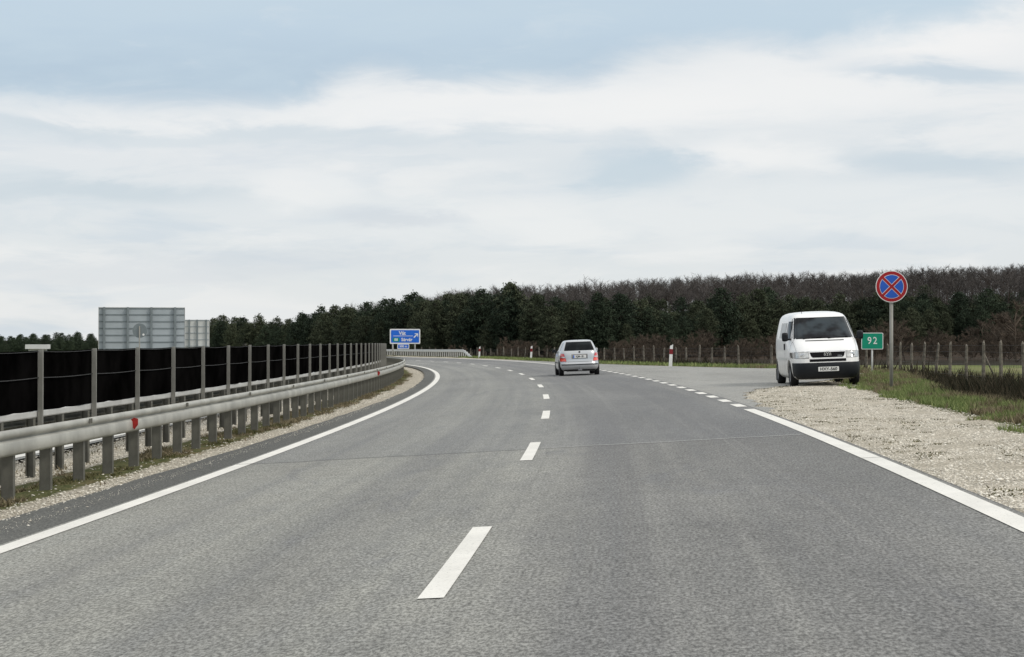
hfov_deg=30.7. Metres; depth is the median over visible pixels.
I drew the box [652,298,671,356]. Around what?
pine tree
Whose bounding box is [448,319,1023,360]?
scrub
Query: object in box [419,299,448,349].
pine tree
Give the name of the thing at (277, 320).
pine tree
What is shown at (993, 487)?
gravel weeds
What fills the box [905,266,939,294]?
bare tree
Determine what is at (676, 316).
pine tree
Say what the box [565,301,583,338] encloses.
pine tree
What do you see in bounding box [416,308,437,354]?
pine tree
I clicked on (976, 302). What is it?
pine tree
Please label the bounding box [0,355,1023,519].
verge ground
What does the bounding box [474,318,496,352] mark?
pine tree
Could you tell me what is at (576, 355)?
silver hatchback
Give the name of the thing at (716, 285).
bare tree
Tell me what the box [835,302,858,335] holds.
pine tree
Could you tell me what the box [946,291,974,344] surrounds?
pine tree
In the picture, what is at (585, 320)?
pine tree
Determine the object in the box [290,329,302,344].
pine tree
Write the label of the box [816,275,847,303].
bare tree
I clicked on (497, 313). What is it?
pine tree
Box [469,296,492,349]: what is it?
pine tree
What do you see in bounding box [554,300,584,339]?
pine tree
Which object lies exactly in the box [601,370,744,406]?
edge dashes
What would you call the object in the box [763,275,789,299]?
bare tree
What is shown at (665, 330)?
pine tree
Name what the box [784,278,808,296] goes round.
bare tree
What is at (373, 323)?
pine tree
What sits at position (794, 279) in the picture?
bare tree
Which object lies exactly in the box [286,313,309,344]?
pine tree
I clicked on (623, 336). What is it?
pine tree
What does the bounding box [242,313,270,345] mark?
pine tree
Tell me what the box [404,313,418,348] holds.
pine tree
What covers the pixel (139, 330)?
round sign
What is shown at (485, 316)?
pine tree
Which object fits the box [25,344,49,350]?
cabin
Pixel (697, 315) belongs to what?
pine tree
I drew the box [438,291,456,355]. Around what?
pine tree
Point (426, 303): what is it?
pine tree
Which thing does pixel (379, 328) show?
pine tree
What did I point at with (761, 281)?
bare tree
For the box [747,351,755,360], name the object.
bush
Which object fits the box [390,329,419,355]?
direction sign
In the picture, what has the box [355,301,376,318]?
pine tree
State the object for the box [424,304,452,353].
pine tree
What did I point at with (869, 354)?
bush
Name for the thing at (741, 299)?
pine tree
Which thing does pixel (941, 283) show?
bare tree
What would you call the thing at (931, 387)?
dead stalks
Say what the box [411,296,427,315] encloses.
pine tree
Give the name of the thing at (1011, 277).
bare tree
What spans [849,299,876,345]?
pine tree
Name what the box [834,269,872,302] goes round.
bare tree
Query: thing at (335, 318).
pine tree
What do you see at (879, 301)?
pine tree
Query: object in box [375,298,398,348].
pine tree
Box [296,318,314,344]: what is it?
pine tree
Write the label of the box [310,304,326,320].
pine tree
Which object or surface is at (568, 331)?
pine tree
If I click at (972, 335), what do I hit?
bush
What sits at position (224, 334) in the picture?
pine tree
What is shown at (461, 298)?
pine tree
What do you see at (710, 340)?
bush
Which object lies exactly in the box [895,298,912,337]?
pine tree
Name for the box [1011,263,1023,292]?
bare tree
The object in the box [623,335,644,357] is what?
bush
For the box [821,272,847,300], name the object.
bare tree
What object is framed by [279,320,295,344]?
pine tree
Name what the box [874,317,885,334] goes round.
pine tree
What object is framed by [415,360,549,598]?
lane dashes
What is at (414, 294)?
pine tree
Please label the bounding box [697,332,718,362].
bush
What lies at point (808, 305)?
pine tree
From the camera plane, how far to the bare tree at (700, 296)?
391.27 m
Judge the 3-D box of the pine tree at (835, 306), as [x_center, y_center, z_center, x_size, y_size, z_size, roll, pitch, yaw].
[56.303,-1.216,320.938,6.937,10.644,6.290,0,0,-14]
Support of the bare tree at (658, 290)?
on the field
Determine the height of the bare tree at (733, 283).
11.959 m
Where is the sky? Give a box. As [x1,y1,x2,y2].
[0,0,1023,340]
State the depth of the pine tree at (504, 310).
269.21 m
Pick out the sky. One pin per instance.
(210, 159)
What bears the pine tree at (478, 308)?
on the verge ground at (419, 375)
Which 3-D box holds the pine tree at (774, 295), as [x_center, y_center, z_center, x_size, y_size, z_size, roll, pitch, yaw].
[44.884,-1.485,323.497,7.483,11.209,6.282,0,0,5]
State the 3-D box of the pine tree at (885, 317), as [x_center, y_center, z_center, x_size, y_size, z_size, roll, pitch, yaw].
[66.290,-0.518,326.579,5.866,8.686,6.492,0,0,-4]
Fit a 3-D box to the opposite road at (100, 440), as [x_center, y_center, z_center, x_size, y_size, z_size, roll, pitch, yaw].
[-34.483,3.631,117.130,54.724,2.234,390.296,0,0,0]
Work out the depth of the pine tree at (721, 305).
291.95 m
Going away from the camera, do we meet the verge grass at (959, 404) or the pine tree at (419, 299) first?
the verge grass at (959, 404)
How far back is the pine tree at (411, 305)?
302.04 m
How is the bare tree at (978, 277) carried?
on the field
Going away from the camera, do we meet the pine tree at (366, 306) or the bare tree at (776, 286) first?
the pine tree at (366, 306)
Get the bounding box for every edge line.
[0,364,439,552]
[15,420,185,457]
[420,357,1023,531]
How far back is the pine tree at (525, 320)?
266.59 m
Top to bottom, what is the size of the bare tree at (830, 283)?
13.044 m
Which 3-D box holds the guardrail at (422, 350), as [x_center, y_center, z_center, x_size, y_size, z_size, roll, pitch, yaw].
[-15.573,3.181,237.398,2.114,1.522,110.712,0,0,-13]
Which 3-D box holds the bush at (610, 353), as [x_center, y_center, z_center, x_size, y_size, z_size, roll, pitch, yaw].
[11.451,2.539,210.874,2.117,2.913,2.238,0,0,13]
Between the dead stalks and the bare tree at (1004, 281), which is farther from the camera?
the bare tree at (1004, 281)
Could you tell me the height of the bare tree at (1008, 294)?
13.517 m
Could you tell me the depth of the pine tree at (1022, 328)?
329.61 m
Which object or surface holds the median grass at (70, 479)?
on the verge ground at (419, 375)
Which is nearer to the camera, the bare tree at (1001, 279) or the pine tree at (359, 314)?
the pine tree at (359, 314)
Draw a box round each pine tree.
[210,320,225,346]
[210,324,213,344]
[212,313,229,326]
[215,326,229,346]
[220,322,240,345]
[234,320,254,345]
[236,315,248,343]
[239,325,256,345]
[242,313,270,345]
[253,325,272,345]
[262,315,284,340]
[264,324,278,344]
[278,322,290,343]
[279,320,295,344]
[280,318,292,332]
[286,310,303,342]
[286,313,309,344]
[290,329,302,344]
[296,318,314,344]
[298,311,317,344]
[306,312,333,344]
[306,318,320,342]
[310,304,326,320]
[318,304,340,343]
[329,304,355,343]
[329,309,344,343]
[331,305,354,343]
[347,310,365,343]
[354,316,373,343]
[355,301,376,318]
[365,309,382,340]
[365,311,383,343]
[367,298,389,322]
[369,319,391,352]
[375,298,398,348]
[378,305,397,348]
[386,304,412,352]
[390,294,417,325]
[396,302,414,345]
[404,289,424,352]
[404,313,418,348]
[406,310,430,348]
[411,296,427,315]
[411,298,430,352]
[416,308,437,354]
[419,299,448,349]
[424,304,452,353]
[432,300,454,354]
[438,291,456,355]
[438,292,479,354]
[449,291,473,348]
[449,312,478,352]
[460,286,495,354]
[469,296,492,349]
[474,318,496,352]
[480,289,533,347]
[481,286,526,340]
[487,295,522,350]
[491,281,529,344]
[515,302,548,348]
[518,293,556,351]
[531,305,572,356]
[542,296,565,355]
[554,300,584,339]
[560,320,578,341]
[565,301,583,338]
[573,308,606,349]
[576,291,614,351]
[584,297,615,354]
[595,307,621,351]
[604,292,643,357]
[614,296,643,337]
[618,323,635,345]
[633,298,663,356]
[636,307,661,349]
[641,294,662,316]
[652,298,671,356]
[655,312,678,347]
[668,294,688,320]
[670,313,680,350]
[674,315,693,349]
[682,299,709,352]
[686,303,703,319]
[689,308,714,351]
[690,306,720,349]
[691,314,707,340]
[699,287,747,353]
[702,297,719,355]
[723,319,741,353]
[732,292,763,350]
[732,303,754,340]
[741,319,765,353]
[743,287,777,353]
[753,284,780,331]
[761,318,778,355]
[766,290,780,312]
[768,296,791,335]
[774,301,794,334]
[783,292,797,306]
[791,299,804,311]
[793,298,817,311]
[810,297,830,310]
[829,291,852,325]
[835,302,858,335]
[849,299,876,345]
[852,297,880,332]
[866,291,883,311]
[871,308,884,330]
[872,295,900,322]
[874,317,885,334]
[882,302,900,321]
[883,305,908,337]
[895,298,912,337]
[897,300,919,338]
[897,307,928,345]
[905,295,916,304]
[910,291,936,313]
[912,299,938,337]
[913,285,940,301]
[919,309,941,343]
[931,297,941,306]
[932,300,946,330]
[933,302,958,343]
[935,312,953,340]
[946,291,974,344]
[952,290,971,346]
[953,309,978,341]
[968,306,979,316]
[969,288,1004,331]
[970,294,990,316]
[970,305,990,339]
[991,292,1009,314]
[994,307,1013,325]
[996,301,1017,322]
[1003,291,1018,306]
[1010,303,1021,340]
[1016,307,1023,336]
[1017,291,1023,304]
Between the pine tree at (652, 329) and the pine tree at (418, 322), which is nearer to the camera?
the pine tree at (652, 329)
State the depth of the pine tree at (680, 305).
302.24 m
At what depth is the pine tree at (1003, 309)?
327.45 m
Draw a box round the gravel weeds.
[757,386,1023,496]
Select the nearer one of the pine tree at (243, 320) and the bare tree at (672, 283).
the bare tree at (672, 283)
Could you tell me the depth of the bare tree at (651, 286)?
420.31 m
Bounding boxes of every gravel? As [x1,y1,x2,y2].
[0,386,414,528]
[744,379,1023,508]
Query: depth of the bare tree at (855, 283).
402.00 m
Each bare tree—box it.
[577,274,609,307]
[635,277,652,297]
[636,279,657,298]
[645,280,670,310]
[654,280,681,311]
[658,279,684,314]
[660,278,687,308]
[660,279,698,312]
[692,274,722,297]
[692,276,718,300]
[695,274,715,297]
[699,276,738,302]
[710,277,738,301]
[717,273,754,303]
[721,275,746,291]
[723,275,741,298]
[727,278,754,302]
[739,271,763,296]
[747,273,768,290]
[761,276,784,296]
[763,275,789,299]
[768,279,792,299]
[783,274,810,299]
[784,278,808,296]
[785,274,802,287]
[799,273,825,298]
[805,278,819,298]
[814,272,849,302]
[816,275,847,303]
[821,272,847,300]
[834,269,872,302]
[841,271,857,294]
[841,271,877,302]
[844,274,875,303]
[845,273,867,296]
[857,283,874,299]
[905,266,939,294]
[906,267,929,298]
[909,268,946,301]
[923,265,942,301]
[928,264,956,298]
[932,271,956,300]
[934,268,964,303]
[938,269,973,304]
[939,271,976,306]
[942,267,967,293]
[943,269,980,299]
[959,264,978,291]
[962,269,984,300]
[966,280,992,306]
[968,271,1002,295]
[972,267,987,290]
[976,265,998,292]
[977,266,1005,293]
[985,265,1016,295]
[985,270,1006,293]
[987,274,1023,308]
[990,270,1023,298]
[991,270,1022,299]
[999,265,1023,291]
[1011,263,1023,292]
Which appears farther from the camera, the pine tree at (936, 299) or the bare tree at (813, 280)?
the bare tree at (813, 280)
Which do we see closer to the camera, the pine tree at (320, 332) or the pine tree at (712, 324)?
the pine tree at (712, 324)
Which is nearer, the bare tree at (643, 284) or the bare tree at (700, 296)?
the bare tree at (700, 296)
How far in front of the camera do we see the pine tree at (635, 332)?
272.28 m
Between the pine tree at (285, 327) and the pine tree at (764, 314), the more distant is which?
the pine tree at (285, 327)
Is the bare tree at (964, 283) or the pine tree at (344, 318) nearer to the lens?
the pine tree at (344, 318)
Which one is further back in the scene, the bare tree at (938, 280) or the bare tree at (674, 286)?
the bare tree at (938, 280)
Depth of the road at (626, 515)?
12.78 m
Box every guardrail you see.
[0,356,405,500]
[0,360,380,484]
[386,349,470,356]
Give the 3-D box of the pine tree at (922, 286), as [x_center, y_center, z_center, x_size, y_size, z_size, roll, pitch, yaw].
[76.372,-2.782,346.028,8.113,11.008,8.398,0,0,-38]
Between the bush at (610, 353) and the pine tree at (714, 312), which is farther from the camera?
the pine tree at (714, 312)
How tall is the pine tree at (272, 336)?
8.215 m
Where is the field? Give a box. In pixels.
[6,297,1021,373]
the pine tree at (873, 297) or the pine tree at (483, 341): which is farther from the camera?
the pine tree at (873, 297)
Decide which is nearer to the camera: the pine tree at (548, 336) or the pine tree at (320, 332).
the pine tree at (548, 336)
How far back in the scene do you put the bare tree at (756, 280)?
394.47 m
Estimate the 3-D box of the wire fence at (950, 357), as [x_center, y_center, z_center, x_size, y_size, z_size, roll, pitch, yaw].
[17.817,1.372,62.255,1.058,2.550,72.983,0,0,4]
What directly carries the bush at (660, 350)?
on the verge ground at (419, 375)
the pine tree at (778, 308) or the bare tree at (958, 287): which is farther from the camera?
the bare tree at (958, 287)
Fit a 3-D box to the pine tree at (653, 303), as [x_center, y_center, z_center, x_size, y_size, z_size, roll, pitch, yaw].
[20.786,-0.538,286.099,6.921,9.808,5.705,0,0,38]
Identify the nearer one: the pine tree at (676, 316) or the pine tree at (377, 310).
the pine tree at (676, 316)
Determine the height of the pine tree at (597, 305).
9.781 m
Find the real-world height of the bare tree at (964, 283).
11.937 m
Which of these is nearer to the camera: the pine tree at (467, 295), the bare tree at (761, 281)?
the pine tree at (467, 295)
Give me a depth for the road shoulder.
22.14 m
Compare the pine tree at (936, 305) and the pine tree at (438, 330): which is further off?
the pine tree at (936, 305)
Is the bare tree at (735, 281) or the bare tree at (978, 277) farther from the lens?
the bare tree at (978, 277)
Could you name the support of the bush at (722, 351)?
on the field
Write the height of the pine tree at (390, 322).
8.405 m
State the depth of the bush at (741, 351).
207.80 m
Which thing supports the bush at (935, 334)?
on the field
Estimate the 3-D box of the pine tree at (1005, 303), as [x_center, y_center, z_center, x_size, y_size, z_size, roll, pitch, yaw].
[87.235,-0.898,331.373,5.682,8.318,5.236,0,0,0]
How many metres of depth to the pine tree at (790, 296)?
322.66 m
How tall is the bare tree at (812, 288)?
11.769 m
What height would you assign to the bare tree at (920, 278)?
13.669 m
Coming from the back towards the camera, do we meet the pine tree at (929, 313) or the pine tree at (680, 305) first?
the pine tree at (929, 313)
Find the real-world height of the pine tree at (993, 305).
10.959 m
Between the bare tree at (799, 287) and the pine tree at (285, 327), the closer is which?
the bare tree at (799, 287)
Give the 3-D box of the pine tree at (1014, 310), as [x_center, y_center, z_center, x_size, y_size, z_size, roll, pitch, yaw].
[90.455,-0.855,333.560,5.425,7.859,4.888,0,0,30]
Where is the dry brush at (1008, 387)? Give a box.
[887,364,1023,403]
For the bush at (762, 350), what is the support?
on the field
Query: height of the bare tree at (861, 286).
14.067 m
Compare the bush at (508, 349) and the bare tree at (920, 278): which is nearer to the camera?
the bush at (508, 349)
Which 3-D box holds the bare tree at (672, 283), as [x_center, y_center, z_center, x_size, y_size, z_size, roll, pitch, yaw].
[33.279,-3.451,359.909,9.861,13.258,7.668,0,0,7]
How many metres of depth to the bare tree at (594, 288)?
370.41 m
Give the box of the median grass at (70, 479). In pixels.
[33,373,410,488]
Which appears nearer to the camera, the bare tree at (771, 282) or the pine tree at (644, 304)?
the pine tree at (644, 304)
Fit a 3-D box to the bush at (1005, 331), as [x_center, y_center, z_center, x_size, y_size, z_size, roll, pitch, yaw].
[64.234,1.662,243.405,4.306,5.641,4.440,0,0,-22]
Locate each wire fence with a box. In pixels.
[393,344,867,369]
[886,340,1023,381]
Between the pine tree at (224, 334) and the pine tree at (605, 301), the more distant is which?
the pine tree at (224, 334)
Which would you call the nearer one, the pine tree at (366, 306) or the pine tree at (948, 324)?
the pine tree at (948, 324)
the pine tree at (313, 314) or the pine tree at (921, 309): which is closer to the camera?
the pine tree at (921, 309)
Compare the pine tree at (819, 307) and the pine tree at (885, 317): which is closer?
the pine tree at (819, 307)
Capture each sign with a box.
[98,307,184,348]
[132,323,146,346]
[185,320,209,347]
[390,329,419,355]
[861,333,882,370]
[876,271,907,386]
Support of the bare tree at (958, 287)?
on the field
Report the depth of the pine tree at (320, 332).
353.49 m
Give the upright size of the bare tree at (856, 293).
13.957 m
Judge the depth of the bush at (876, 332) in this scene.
276.68 m
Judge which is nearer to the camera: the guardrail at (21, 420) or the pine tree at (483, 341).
the guardrail at (21, 420)
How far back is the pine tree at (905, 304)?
326.07 m
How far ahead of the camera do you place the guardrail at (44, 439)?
27.80 m
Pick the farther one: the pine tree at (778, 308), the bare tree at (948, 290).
the bare tree at (948, 290)
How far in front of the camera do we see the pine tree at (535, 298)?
271.55 m
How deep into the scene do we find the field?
229.44 m
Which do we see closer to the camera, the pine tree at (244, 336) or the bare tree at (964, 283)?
the bare tree at (964, 283)
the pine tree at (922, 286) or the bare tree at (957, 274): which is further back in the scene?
the bare tree at (957, 274)
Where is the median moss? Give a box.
[0,373,412,506]
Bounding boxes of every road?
[0,357,1023,656]
[15,409,237,459]
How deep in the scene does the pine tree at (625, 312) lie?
266.37 m
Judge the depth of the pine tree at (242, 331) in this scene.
441.24 m
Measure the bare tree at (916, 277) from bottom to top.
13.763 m
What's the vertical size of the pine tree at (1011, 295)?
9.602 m
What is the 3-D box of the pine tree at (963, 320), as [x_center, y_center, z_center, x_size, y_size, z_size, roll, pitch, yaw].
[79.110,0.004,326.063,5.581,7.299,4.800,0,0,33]
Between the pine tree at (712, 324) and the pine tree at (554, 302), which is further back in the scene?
the pine tree at (712, 324)
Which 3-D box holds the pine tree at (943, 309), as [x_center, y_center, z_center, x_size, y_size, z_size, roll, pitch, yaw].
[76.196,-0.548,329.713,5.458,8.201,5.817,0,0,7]
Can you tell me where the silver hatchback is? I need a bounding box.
[552,340,598,375]
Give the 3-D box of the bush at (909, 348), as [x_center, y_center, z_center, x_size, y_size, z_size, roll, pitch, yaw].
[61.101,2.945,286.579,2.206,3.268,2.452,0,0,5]
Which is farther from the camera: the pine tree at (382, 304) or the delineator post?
the pine tree at (382, 304)
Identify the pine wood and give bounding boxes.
[0,331,97,351]
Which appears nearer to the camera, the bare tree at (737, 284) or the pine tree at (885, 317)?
the pine tree at (885, 317)
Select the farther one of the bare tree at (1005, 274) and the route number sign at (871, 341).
the bare tree at (1005, 274)
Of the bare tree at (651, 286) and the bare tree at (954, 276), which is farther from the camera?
the bare tree at (651, 286)
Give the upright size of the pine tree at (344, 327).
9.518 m
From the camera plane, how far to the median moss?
34.10 m
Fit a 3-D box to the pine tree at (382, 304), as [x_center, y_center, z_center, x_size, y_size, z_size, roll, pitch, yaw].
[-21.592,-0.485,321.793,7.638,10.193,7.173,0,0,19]
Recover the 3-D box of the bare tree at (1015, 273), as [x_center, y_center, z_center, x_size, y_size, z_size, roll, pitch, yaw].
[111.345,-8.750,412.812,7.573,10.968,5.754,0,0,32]
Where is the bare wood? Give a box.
[351,276,982,312]
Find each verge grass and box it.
[458,355,776,367]
[723,363,1023,433]
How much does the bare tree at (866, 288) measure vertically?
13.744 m
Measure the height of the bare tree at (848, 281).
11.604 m
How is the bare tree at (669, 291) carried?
on the field
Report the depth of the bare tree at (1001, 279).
395.19 m
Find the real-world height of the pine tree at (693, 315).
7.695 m
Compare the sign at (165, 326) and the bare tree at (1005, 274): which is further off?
the bare tree at (1005, 274)
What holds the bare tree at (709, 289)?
on the field
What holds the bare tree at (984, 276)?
on the field
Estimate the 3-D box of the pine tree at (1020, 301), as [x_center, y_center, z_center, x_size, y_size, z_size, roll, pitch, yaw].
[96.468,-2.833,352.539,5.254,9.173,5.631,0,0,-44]
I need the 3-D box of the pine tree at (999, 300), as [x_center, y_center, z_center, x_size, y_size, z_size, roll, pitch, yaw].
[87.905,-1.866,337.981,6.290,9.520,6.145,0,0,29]
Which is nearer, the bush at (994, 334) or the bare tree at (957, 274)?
the bush at (994, 334)
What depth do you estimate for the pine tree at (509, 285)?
271.23 m
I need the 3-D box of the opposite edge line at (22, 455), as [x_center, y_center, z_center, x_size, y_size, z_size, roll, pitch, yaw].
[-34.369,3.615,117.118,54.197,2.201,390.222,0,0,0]
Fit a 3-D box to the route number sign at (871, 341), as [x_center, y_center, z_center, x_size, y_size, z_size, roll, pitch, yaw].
[12.351,0.949,64.011,0.740,1.608,0.093,0,0,4]
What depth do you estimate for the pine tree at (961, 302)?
333.03 m
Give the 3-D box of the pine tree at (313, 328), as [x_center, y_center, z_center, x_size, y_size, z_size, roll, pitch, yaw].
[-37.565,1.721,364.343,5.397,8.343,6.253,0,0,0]
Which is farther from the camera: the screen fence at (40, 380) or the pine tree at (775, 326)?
the pine tree at (775, 326)
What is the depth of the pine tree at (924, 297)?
333.07 m
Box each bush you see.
[501,345,513,356]
[605,339,620,357]
[614,339,627,357]
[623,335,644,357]
[655,344,666,360]
[692,328,720,360]
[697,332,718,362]
[717,345,728,360]
[732,337,750,358]
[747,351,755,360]
[759,343,768,361]
[867,349,883,358]
[872,325,885,357]
[883,318,918,360]
[883,327,909,358]
[905,340,914,355]
[920,326,948,360]
[961,319,993,356]
[982,311,1019,358]
[985,322,1022,354]
[988,300,1023,361]
[994,322,1023,359]
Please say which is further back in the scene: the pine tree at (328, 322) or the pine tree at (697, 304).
the pine tree at (328, 322)
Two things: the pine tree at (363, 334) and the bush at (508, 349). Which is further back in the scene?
the pine tree at (363, 334)
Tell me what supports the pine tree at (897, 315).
on the field
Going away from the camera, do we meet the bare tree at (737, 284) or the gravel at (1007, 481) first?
the gravel at (1007, 481)
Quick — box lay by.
[487,359,863,411]
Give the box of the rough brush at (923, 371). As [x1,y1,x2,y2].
[393,352,1019,381]
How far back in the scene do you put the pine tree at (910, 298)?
335.66 m
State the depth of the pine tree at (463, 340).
277.22 m
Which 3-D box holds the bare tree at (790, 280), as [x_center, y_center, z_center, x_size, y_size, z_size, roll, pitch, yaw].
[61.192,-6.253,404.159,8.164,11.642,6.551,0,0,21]
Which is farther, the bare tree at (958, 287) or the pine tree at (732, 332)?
the bare tree at (958, 287)
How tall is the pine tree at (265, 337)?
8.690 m
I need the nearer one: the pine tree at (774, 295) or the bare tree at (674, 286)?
the pine tree at (774, 295)
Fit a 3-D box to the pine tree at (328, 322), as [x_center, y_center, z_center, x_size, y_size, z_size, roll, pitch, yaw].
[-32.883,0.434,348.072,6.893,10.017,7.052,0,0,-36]
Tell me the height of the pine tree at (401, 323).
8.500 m
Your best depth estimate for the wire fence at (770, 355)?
134.60 m
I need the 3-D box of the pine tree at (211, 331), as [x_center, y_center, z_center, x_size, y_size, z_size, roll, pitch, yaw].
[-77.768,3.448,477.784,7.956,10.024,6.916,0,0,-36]
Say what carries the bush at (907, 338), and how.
on the field
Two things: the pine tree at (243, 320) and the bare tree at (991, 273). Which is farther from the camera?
the pine tree at (243, 320)
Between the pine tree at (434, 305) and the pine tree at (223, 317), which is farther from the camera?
the pine tree at (223, 317)
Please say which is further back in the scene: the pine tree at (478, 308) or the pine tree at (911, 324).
the pine tree at (911, 324)
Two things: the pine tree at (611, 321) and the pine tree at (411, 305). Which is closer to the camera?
the pine tree at (611, 321)
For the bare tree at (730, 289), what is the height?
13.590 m
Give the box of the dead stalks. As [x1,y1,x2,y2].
[861,366,1020,410]
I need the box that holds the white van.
[776,311,862,385]
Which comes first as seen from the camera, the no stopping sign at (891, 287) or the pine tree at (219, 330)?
the no stopping sign at (891, 287)
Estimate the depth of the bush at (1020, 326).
247.13 m
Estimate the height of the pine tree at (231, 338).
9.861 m
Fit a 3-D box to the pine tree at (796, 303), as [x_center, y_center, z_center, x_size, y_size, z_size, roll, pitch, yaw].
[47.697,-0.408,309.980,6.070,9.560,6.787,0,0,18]
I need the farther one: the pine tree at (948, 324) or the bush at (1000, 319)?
the pine tree at (948, 324)
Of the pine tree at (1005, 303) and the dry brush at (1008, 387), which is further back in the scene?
the pine tree at (1005, 303)
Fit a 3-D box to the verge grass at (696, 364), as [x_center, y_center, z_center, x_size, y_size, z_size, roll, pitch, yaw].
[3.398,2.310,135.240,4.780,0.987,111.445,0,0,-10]
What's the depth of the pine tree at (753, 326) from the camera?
297.66 m
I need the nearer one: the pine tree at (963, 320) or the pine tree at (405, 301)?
the pine tree at (405, 301)
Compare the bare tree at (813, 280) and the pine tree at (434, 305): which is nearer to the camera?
the pine tree at (434, 305)
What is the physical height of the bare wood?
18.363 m
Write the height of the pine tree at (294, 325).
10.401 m
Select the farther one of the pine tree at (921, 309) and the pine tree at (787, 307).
the pine tree at (921, 309)
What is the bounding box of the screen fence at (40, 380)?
[0,343,385,424]
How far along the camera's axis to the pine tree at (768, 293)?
308.41 m
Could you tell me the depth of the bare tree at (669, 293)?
360.11 m
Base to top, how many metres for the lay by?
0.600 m
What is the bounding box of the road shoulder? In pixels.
[0,365,433,544]
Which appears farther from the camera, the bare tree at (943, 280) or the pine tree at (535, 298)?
the bare tree at (943, 280)
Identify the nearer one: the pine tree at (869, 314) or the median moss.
the median moss
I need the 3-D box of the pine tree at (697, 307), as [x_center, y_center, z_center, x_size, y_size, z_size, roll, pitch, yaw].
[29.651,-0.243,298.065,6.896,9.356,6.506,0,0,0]
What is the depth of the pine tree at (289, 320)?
415.39 m
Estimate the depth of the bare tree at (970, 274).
418.33 m
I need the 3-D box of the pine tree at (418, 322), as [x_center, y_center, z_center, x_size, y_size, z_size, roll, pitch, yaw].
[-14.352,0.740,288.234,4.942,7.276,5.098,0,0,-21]
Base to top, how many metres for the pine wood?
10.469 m
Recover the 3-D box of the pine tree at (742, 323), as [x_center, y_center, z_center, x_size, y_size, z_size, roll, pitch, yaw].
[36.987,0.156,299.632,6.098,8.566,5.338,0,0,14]
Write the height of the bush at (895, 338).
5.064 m
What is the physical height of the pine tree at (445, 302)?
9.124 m
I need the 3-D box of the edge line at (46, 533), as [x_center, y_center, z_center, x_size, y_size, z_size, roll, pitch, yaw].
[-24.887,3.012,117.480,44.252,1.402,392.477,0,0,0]
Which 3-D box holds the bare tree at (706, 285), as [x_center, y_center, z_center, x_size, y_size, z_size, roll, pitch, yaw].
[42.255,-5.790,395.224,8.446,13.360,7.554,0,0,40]
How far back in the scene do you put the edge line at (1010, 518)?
16.69 m
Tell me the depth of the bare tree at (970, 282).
392.98 m
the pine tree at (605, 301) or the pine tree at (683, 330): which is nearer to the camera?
the pine tree at (605, 301)
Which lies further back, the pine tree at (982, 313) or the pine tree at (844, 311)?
the pine tree at (982, 313)
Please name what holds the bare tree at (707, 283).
on the field
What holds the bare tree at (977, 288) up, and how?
on the field
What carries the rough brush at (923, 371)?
on the verge ground at (419, 375)
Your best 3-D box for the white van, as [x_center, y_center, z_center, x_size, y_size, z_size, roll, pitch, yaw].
[8.328,0.506,51.137,2.166,2.041,4.776,-2,0,2]
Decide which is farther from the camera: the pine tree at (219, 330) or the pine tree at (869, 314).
the pine tree at (219, 330)
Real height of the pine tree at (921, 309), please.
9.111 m
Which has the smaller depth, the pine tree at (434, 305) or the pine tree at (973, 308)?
the pine tree at (434, 305)
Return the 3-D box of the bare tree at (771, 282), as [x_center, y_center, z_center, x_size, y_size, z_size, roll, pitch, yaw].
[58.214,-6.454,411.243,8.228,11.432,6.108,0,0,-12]
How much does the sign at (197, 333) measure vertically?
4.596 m
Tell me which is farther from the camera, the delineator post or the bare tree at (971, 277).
the bare tree at (971, 277)
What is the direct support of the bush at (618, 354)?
on the verge ground at (419, 375)
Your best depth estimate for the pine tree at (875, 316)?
325.54 m

